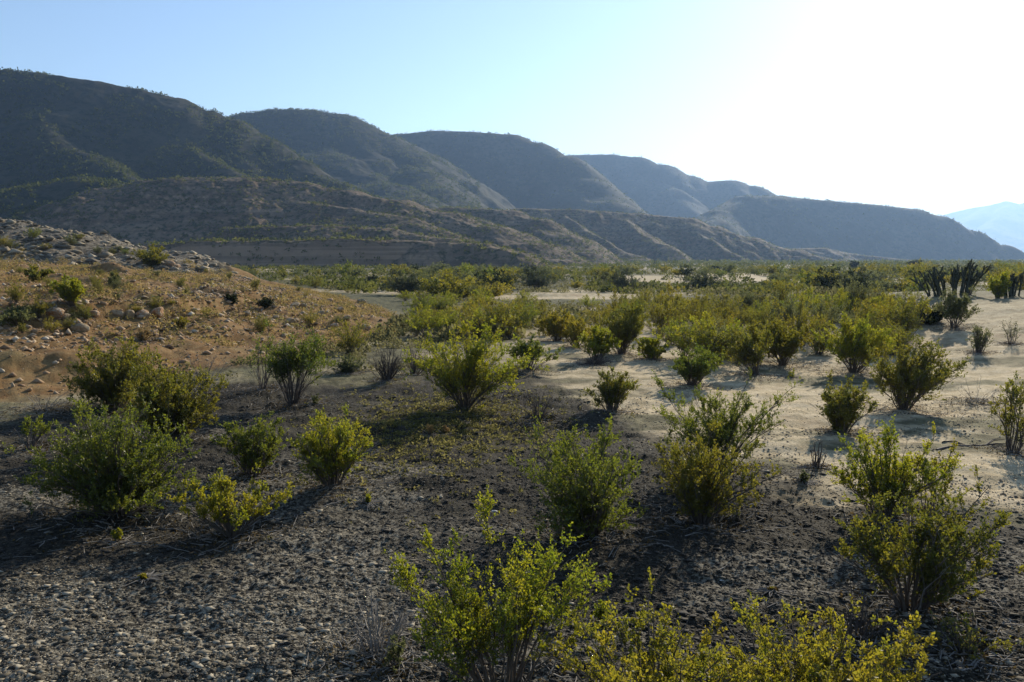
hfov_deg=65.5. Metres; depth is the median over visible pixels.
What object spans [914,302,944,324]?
sagebrush
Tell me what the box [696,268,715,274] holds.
valley shrub
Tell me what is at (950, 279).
valley shrub
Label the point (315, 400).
plant tuft
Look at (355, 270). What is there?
valley shrub
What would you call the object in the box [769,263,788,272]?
valley shrub
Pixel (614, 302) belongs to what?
creosote bush
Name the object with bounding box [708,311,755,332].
creosote bush
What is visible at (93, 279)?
creosote bush
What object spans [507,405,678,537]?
creosote bush
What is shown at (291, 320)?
boulder
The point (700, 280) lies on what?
mesquite
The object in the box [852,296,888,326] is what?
creosote bush
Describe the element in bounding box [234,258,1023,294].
scrub
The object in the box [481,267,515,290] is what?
valley shrub
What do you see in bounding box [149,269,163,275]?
creosote bush
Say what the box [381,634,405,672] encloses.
plant tuft
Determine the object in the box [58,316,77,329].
creosote bush
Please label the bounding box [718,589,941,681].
creosote bush
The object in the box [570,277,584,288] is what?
valley shrub
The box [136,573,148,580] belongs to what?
plant tuft
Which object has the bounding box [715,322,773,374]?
creosote bush
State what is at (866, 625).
dead shrub
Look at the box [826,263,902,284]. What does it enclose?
mesquite
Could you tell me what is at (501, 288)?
valley shrub
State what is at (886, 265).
valley shrub
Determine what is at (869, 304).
creosote bush
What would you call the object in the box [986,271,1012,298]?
creosote bush
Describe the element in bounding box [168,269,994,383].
undergrowth
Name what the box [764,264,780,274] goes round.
valley shrub
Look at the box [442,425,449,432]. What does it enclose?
plant tuft
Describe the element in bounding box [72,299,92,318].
creosote bush
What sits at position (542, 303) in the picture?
creosote bush
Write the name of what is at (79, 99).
hill
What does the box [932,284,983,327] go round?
sagebrush
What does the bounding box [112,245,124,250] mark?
creosote bush
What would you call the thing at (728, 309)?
creosote bush
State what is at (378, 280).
valley shrub
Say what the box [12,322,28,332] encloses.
creosote bush
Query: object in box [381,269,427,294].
mesquite
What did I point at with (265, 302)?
sagebrush
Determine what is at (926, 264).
valley shrub
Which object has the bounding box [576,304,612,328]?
creosote bush
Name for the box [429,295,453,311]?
creosote bush
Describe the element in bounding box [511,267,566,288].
mesquite
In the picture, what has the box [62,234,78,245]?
creosote bush
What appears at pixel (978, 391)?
dead shrub
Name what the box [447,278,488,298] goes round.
valley shrub
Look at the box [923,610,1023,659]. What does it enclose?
dead shrub
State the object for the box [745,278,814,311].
creosote bush
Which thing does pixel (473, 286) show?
creosote bush
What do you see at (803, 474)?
plant tuft
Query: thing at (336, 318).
creosote bush
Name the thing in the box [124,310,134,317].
boulder
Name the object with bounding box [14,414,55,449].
creosote bush
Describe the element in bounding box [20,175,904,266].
scrub
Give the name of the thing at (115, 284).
creosote bush
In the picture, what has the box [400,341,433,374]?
dead shrub
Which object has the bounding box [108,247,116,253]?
creosote bush
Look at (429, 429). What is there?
plant tuft
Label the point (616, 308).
creosote bush
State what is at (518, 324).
creosote bush
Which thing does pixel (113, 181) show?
scrub
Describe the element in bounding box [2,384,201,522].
creosote bush
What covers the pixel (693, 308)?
creosote bush
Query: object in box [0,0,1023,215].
sky
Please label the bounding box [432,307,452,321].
creosote bush
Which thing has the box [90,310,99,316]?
boulder
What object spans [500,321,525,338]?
creosote bush
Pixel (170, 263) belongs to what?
boulder
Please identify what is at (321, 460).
creosote bush
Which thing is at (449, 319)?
creosote bush
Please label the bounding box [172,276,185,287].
creosote bush
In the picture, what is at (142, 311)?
boulder
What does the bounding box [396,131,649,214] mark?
hill
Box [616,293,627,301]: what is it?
creosote bush
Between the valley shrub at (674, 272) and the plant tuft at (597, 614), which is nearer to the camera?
the plant tuft at (597, 614)
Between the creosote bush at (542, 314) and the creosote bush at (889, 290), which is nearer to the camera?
the creosote bush at (889, 290)
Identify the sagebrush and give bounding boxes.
[0,303,44,326]
[108,272,120,284]
[129,326,153,340]
[172,316,189,328]
[223,291,239,303]
[254,296,273,308]
[331,353,366,373]
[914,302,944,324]
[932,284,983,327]
[965,324,993,352]
[999,317,1022,343]
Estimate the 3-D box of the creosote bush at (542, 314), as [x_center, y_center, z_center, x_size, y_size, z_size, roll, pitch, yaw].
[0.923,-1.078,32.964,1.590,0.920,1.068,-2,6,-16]
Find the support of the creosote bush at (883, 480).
on the ground at (1000, 365)
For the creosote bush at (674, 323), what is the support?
on the ground at (1000, 365)
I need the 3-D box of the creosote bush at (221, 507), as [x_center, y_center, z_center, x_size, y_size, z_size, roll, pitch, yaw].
[-2.934,1.628,8.055,1.255,0.687,0.902,3,7,26]
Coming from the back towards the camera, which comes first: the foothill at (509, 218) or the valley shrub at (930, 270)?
the foothill at (509, 218)
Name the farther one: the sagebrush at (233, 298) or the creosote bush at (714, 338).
the sagebrush at (233, 298)
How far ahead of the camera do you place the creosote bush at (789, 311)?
26.58 m
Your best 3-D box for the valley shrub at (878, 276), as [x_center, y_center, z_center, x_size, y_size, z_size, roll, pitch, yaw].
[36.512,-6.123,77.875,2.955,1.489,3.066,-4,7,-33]
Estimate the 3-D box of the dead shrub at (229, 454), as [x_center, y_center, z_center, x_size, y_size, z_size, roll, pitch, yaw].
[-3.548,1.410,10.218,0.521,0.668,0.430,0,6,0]
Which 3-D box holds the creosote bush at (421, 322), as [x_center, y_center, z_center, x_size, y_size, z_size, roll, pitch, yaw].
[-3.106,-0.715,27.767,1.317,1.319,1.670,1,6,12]
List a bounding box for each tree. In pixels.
[849,261,859,268]
[907,260,921,264]
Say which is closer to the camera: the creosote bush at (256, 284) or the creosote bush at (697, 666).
the creosote bush at (697, 666)
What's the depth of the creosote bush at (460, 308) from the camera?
33.39 m
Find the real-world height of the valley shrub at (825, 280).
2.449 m
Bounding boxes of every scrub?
[0,67,1021,254]
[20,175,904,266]
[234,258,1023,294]
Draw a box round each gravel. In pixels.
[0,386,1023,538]
[0,387,1023,681]
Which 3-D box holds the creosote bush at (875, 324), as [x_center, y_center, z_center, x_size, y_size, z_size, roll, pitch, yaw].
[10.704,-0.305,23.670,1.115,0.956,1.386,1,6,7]
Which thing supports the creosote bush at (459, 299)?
on the ground at (1000, 365)
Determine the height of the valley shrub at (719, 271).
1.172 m
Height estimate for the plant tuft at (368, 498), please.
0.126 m
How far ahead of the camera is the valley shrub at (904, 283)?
69.74 m
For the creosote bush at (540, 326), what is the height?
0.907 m
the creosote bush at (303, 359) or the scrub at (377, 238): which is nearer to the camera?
the creosote bush at (303, 359)
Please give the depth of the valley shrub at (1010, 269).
90.03 m
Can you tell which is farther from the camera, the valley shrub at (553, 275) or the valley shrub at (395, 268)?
the valley shrub at (395, 268)
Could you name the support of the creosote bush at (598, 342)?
on the ground at (1000, 365)
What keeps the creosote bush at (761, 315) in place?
on the ground at (1000, 365)
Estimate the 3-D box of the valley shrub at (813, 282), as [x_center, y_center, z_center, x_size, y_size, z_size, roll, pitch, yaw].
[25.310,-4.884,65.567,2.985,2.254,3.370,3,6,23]
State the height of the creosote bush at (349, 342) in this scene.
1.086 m
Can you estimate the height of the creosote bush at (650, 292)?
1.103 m
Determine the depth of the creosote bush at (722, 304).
31.93 m
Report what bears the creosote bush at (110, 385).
on the ground at (1000, 365)
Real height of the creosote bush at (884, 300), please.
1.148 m
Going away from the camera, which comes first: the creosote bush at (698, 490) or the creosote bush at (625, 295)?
the creosote bush at (698, 490)
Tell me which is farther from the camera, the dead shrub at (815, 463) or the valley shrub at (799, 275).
the valley shrub at (799, 275)
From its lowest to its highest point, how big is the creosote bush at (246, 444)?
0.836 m
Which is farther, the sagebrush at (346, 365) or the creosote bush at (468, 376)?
the sagebrush at (346, 365)
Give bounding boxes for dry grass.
[0,244,395,373]
[212,377,672,555]
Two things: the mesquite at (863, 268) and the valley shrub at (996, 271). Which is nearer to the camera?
the mesquite at (863, 268)
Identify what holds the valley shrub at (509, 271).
on the ground at (1000, 365)
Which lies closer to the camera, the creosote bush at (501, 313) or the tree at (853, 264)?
the creosote bush at (501, 313)
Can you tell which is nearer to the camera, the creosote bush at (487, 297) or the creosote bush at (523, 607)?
the creosote bush at (523, 607)
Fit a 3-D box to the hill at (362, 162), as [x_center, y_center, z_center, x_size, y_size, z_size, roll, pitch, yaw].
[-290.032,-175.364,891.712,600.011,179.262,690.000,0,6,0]
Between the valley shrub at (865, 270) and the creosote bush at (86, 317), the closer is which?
the creosote bush at (86, 317)
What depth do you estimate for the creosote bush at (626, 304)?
31.15 m
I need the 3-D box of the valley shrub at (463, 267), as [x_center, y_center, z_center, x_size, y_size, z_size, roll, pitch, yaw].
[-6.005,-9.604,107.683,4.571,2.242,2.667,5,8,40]
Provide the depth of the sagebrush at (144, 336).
21.47 m
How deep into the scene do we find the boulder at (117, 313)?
23.50 m
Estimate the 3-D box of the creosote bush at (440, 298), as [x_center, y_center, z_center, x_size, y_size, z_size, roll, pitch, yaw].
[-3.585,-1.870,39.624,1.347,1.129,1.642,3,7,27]
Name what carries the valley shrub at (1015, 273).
on the ground at (1000, 365)
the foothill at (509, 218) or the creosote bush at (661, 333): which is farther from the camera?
the foothill at (509, 218)
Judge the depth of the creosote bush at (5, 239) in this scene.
62.10 m
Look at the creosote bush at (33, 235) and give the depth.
64.35 m
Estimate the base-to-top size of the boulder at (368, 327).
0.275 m
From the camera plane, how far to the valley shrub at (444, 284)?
52.24 m
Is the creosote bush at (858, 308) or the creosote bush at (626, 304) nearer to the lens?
the creosote bush at (858, 308)
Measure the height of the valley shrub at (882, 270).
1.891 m
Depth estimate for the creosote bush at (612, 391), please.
13.99 m
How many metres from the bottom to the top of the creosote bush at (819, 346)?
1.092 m
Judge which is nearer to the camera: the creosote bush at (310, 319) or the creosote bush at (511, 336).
the creosote bush at (511, 336)
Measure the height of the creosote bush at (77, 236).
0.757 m
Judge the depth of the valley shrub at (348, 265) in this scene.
116.98 m
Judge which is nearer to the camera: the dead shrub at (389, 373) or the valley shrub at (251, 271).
the dead shrub at (389, 373)
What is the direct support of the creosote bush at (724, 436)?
on the ground at (1000, 365)
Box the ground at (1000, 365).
[0,219,1023,681]
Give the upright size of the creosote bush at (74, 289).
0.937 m
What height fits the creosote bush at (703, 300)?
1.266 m
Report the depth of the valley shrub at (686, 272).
111.80 m
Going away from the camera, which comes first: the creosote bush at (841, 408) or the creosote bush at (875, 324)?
the creosote bush at (841, 408)
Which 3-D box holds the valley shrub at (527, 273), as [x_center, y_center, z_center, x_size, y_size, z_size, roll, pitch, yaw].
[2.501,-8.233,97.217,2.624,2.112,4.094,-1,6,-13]
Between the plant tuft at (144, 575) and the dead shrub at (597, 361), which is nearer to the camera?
the plant tuft at (144, 575)
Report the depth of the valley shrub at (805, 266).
119.01 m
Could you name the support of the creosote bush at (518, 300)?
on the ground at (1000, 365)
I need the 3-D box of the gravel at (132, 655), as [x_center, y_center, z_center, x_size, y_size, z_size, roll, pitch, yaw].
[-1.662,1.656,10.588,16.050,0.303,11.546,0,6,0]
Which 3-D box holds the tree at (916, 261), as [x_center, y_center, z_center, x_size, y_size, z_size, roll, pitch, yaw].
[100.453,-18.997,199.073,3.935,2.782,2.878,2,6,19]
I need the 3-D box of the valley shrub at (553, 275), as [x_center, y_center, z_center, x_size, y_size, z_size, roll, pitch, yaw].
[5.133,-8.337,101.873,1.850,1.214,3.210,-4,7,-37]
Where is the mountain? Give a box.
[941,201,1023,251]
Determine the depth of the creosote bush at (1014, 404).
11.18 m
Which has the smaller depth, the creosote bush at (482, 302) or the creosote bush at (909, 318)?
the creosote bush at (909, 318)
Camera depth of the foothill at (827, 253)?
798.42 m
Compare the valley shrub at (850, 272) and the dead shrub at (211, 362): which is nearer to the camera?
the dead shrub at (211, 362)
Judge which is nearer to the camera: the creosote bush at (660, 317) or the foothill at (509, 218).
the creosote bush at (660, 317)
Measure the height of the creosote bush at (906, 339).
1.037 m
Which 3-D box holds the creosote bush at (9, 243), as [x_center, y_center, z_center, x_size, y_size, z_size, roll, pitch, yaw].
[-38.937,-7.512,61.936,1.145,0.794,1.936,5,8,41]
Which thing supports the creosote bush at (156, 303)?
on the ground at (1000, 365)
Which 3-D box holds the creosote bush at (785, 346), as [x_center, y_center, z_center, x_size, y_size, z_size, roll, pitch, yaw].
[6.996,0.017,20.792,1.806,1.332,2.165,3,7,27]
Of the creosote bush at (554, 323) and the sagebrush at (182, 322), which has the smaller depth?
the sagebrush at (182, 322)
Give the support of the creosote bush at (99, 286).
on the ground at (1000, 365)
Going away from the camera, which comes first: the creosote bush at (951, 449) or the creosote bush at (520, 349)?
the creosote bush at (951, 449)
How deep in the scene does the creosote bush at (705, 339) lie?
20.47 m
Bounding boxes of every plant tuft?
[110,527,123,540]
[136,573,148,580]
[311,393,318,403]
[365,493,371,501]
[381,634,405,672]
[425,424,434,433]
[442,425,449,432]
[593,598,608,619]
[787,368,794,377]
[799,469,809,481]
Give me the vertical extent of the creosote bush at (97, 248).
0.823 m
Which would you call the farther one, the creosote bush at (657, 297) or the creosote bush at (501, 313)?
the creosote bush at (657, 297)
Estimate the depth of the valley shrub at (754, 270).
125.10 m
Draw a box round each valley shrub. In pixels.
[246,268,256,275]
[274,269,291,278]
[321,268,340,277]
[334,259,363,275]
[346,266,367,276]
[377,274,397,284]
[383,264,402,275]
[402,267,416,274]
[409,262,420,269]
[416,272,455,295]
[429,261,451,270]
[431,267,463,279]
[431,272,481,300]
[434,270,474,279]
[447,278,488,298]
[456,262,474,275]
[461,269,482,277]
[468,263,484,272]
[469,263,508,277]
[471,275,515,296]
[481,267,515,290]
[498,266,516,284]
[523,265,539,277]
[535,265,556,273]
[548,273,560,279]
[553,264,564,271]
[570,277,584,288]
[586,266,602,276]
[597,266,614,280]
[617,264,639,275]
[659,263,672,271]
[670,266,684,274]
[676,264,695,276]
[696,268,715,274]
[715,269,726,276]
[719,261,737,272]
[745,267,762,273]
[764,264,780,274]
[767,272,793,281]
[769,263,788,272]
[794,268,816,284]
[795,262,816,272]
[800,269,838,292]
[805,264,845,289]
[842,268,869,288]
[854,263,876,272]
[864,269,883,280]
[867,271,899,283]
[868,262,883,268]
[870,277,899,291]
[871,265,897,275]
[881,273,919,290]
[882,263,893,270]
[889,265,906,272]
[891,261,925,285]
[899,266,917,274]
[899,275,918,281]
[905,272,942,291]
[907,257,930,266]
[916,266,936,278]
[925,262,940,270]
[944,270,961,282]
[980,262,1016,281]
[993,259,1010,269]
[998,264,1022,273]
[1004,262,1022,284]
[1009,264,1023,273]
[1016,270,1023,290]
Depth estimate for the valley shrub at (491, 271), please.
91.98 m
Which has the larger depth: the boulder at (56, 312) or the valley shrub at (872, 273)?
the valley shrub at (872, 273)
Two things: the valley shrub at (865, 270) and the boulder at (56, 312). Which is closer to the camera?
the boulder at (56, 312)
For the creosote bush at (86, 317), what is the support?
on the ground at (1000, 365)
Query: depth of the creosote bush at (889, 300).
24.98 m
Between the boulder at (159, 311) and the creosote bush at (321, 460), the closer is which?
the creosote bush at (321, 460)
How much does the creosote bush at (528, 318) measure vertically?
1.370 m
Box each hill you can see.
[0,70,372,229]
[229,109,515,209]
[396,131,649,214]
[565,154,785,218]
[696,196,1023,259]
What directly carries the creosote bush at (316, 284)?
on the ground at (1000, 365)
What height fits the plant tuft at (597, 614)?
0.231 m
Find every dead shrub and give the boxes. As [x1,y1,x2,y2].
[15,390,72,410]
[163,347,248,395]
[213,442,246,472]
[341,576,426,661]
[367,344,408,380]
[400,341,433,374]
[513,391,555,420]
[578,356,613,365]
[809,440,827,468]
[816,581,903,640]
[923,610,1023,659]
[954,377,1003,402]
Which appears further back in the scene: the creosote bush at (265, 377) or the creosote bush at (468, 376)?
the creosote bush at (265, 377)
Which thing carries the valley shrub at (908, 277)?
on the ground at (1000, 365)
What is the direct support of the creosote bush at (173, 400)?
on the ground at (1000, 365)
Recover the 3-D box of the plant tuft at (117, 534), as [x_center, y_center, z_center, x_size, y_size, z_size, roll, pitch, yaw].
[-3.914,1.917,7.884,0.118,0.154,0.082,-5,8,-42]
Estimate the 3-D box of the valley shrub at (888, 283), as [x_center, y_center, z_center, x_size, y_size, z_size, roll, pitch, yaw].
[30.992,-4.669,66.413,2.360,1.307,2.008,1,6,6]
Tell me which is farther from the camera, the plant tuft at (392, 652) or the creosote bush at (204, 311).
the creosote bush at (204, 311)
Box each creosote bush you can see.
[0,235,10,245]
[0,280,27,303]
[1,240,24,248]
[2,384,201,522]
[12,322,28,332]
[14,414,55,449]
[20,292,55,317]
[21,227,40,238]
[23,264,54,282]
[30,243,52,249]
[42,317,60,332]
[43,275,56,287]
[48,273,86,305]
[56,333,162,415]
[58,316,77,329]
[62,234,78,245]
[65,309,82,317]
[69,232,83,240]
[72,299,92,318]
[81,312,95,319]
[86,274,103,285]
[92,245,105,253]
[92,280,103,292]
[98,343,237,442]
[102,276,127,290]
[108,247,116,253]
[110,291,124,299]
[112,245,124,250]
[120,249,129,254]
[125,303,144,311]
[129,244,170,267]
[148,293,164,308]
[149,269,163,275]
[153,462,294,537]
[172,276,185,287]
[200,307,210,314]
[209,410,288,476]
[242,318,278,388]
[248,276,262,290]
[255,314,267,332]
[261,328,338,405]
[286,402,378,486]
[299,307,317,327]
[306,276,321,287]
[329,313,348,324]
[329,319,379,353]
[358,484,616,681]
[392,290,414,300]
[401,292,435,315]
[401,302,444,336]
[401,307,549,409]
[404,318,426,335]
[408,309,445,322]
[410,290,430,303]
[428,298,454,312]
[429,292,450,303]
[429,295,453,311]
[430,308,463,330]
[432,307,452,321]
[434,290,458,303]
[443,290,461,304]
[444,315,486,335]
[446,301,479,316]
[454,293,485,314]
[455,295,537,338]
[459,304,508,333]
[462,281,494,299]
[462,299,483,313]
[471,286,494,304]
[496,298,541,328]
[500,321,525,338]
[506,332,564,370]
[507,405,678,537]
[510,316,533,333]
[514,290,536,303]
[514,296,524,306]
[523,567,759,681]
[527,299,558,310]
[527,305,551,324]
[533,316,549,334]
[534,305,582,340]
[559,312,588,324]
[561,313,599,347]
[572,323,622,360]
[576,294,600,308]
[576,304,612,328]
[579,366,641,410]
[591,285,634,318]
[595,301,655,353]
[596,306,624,320]
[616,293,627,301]
[617,299,648,320]
[628,293,652,308]
[629,333,669,358]
[632,291,653,305]
[636,288,652,297]
[637,295,689,336]
[645,325,689,344]
[646,288,673,310]
[648,420,787,524]
[650,292,690,327]
[651,366,805,471]
[652,310,765,360]
[653,279,684,308]
[659,342,723,385]
[661,316,702,356]
[663,293,699,316]
[678,298,711,323]
[683,316,760,365]
[687,303,722,332]
[688,289,711,309]
[697,292,746,318]
[702,306,746,325]
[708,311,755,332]
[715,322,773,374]
[717,320,746,356]
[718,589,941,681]
[727,284,774,312]
[732,305,746,327]
[742,306,765,331]
[743,300,784,337]
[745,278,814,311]
[746,297,780,321]
[747,290,808,328]
[752,317,814,365]
[767,292,833,345]
[778,287,829,322]
[793,296,851,334]
[803,319,838,354]
[807,369,879,434]
[809,288,864,322]
[810,311,897,372]
[826,414,966,519]
[827,464,1023,613]
[832,273,884,315]
[832,309,860,333]
[851,299,876,323]
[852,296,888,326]
[852,306,898,351]
[852,317,889,335]
[855,286,907,307]
[857,295,886,316]
[858,287,895,305]
[860,289,931,341]
[862,327,970,409]
[867,292,902,314]
[871,292,914,331]
[874,320,918,355]
[877,286,933,324]
[912,438,957,515]
[983,370,1023,453]
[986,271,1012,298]
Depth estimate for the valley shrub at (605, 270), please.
97.62 m
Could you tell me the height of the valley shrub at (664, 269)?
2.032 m
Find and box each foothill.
[13,177,590,267]
[431,208,623,263]
[511,208,849,262]
[790,248,907,261]
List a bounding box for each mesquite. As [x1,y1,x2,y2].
[365,274,379,280]
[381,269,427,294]
[405,268,465,294]
[456,273,500,288]
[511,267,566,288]
[586,265,657,291]
[674,269,733,288]
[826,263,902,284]
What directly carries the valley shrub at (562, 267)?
on the ground at (1000, 365)
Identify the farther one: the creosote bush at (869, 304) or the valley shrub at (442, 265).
the valley shrub at (442, 265)
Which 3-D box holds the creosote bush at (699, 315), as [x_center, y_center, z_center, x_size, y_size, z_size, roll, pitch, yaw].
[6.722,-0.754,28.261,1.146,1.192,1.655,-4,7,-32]
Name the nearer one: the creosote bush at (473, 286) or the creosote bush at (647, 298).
the creosote bush at (647, 298)
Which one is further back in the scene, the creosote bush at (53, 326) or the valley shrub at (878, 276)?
the valley shrub at (878, 276)
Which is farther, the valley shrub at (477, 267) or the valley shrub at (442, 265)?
the valley shrub at (442, 265)
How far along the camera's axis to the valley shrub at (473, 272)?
104.66 m
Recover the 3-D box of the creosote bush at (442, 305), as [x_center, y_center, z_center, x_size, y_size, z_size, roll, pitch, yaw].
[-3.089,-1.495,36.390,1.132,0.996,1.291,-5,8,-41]
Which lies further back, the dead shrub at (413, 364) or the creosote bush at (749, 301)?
the creosote bush at (749, 301)
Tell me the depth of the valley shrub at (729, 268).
126.76 m
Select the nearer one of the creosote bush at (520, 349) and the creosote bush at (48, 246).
the creosote bush at (520, 349)
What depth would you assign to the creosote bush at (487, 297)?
43.58 m
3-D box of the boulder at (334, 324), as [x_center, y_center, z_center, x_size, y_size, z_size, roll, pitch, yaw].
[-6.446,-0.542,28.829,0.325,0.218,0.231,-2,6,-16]
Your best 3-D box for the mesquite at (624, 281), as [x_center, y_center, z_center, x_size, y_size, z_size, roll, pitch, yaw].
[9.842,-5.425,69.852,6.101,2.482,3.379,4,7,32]
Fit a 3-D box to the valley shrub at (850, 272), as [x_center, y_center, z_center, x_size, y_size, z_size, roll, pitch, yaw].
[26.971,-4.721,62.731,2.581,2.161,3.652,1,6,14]
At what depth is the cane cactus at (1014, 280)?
31.88 m
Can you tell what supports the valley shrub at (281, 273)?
on the ground at (1000, 365)
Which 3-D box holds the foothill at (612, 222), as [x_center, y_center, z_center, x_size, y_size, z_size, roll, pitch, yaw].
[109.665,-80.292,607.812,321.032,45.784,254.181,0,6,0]
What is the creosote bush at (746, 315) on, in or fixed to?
on the ground at (1000, 365)
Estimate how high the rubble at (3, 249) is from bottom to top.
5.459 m
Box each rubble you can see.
[0,217,237,273]
[0,255,397,394]
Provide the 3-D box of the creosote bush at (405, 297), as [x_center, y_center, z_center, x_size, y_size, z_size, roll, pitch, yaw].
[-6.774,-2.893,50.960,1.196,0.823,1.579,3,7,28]
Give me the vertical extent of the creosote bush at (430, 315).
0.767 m
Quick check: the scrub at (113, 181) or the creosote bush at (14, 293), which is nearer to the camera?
the creosote bush at (14, 293)
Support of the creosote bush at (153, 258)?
on the ground at (1000, 365)
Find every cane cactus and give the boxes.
[909,257,992,296]
[1001,271,1023,296]
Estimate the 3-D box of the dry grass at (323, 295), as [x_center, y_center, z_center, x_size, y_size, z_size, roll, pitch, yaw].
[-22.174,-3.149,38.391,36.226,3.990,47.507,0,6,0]
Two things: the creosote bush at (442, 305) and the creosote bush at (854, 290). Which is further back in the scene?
the creosote bush at (442, 305)
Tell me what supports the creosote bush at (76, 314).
on the ground at (1000, 365)
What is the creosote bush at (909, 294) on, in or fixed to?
on the ground at (1000, 365)
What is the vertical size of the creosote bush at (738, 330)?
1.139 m
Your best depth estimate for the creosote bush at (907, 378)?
14.26 m
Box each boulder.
[45,307,63,317]
[61,313,70,319]
[70,323,89,331]
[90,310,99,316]
[110,310,124,316]
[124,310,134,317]
[136,309,148,315]
[150,307,163,317]
[164,260,174,265]
[285,318,295,324]
[290,302,299,307]
[329,323,338,327]
[362,324,371,329]
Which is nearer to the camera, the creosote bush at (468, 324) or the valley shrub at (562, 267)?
the creosote bush at (468, 324)
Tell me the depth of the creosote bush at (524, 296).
48.22 m
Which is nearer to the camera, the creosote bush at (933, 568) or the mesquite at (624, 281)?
the creosote bush at (933, 568)
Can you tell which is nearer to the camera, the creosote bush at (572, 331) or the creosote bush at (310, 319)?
the creosote bush at (572, 331)
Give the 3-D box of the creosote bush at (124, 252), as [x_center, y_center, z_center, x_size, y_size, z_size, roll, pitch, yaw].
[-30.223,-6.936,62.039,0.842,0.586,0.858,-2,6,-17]
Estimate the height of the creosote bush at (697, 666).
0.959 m
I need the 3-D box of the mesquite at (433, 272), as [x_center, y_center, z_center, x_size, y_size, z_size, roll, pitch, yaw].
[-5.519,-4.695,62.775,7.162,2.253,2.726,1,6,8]
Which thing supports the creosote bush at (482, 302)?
on the ground at (1000, 365)
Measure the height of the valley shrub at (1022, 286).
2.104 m
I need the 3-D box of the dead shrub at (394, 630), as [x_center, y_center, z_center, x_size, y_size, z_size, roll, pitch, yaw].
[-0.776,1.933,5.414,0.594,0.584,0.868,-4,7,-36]
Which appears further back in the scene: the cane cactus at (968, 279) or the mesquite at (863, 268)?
the mesquite at (863, 268)
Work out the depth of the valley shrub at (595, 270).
104.32 m
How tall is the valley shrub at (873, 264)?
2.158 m
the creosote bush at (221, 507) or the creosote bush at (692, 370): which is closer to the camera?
the creosote bush at (221, 507)
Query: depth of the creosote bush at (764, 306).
30.72 m
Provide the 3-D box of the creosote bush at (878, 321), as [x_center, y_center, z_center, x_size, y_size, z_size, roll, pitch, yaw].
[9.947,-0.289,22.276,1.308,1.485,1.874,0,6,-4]
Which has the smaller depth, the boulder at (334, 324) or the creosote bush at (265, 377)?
the creosote bush at (265, 377)
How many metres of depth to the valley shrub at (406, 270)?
118.61 m
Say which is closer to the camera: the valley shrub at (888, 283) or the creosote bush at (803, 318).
the creosote bush at (803, 318)
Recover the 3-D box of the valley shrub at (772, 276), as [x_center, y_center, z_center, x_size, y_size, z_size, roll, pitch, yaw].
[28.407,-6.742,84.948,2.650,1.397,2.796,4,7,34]
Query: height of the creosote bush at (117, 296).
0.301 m
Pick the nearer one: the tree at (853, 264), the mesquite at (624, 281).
the mesquite at (624, 281)
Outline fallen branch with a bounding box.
[937,438,1004,449]
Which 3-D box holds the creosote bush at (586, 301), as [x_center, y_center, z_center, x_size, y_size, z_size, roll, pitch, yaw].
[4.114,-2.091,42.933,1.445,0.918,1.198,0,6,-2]
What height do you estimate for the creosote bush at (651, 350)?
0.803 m
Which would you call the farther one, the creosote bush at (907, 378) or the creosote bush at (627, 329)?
the creosote bush at (627, 329)
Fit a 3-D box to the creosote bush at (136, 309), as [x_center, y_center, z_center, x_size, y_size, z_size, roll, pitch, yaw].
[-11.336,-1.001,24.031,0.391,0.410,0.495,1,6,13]
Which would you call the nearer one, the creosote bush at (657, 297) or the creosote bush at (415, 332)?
the creosote bush at (415, 332)
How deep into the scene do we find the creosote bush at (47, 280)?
27.53 m
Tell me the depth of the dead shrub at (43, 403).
14.37 m
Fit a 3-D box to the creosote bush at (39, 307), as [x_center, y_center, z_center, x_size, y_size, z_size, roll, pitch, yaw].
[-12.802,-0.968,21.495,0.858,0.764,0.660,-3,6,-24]
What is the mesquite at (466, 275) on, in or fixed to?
on the ground at (1000, 365)
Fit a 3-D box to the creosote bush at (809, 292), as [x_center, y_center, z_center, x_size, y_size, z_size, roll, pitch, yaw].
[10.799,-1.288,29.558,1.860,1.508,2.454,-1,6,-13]
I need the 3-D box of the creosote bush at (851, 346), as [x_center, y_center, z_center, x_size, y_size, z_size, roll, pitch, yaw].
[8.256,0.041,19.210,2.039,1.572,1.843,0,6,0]
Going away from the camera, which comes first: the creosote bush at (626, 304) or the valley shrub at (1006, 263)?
the creosote bush at (626, 304)
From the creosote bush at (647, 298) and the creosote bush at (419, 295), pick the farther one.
the creosote bush at (419, 295)
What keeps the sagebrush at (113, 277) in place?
on the ground at (1000, 365)
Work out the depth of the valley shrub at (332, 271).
114.75 m
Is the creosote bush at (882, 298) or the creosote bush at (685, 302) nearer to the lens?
the creosote bush at (882, 298)
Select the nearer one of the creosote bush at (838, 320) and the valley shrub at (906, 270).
the creosote bush at (838, 320)
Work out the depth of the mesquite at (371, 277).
91.41 m
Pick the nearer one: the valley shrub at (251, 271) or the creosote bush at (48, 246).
the creosote bush at (48, 246)
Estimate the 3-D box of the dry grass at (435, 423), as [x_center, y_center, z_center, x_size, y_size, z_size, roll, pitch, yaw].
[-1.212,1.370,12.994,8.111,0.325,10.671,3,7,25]
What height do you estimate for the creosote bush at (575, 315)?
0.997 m

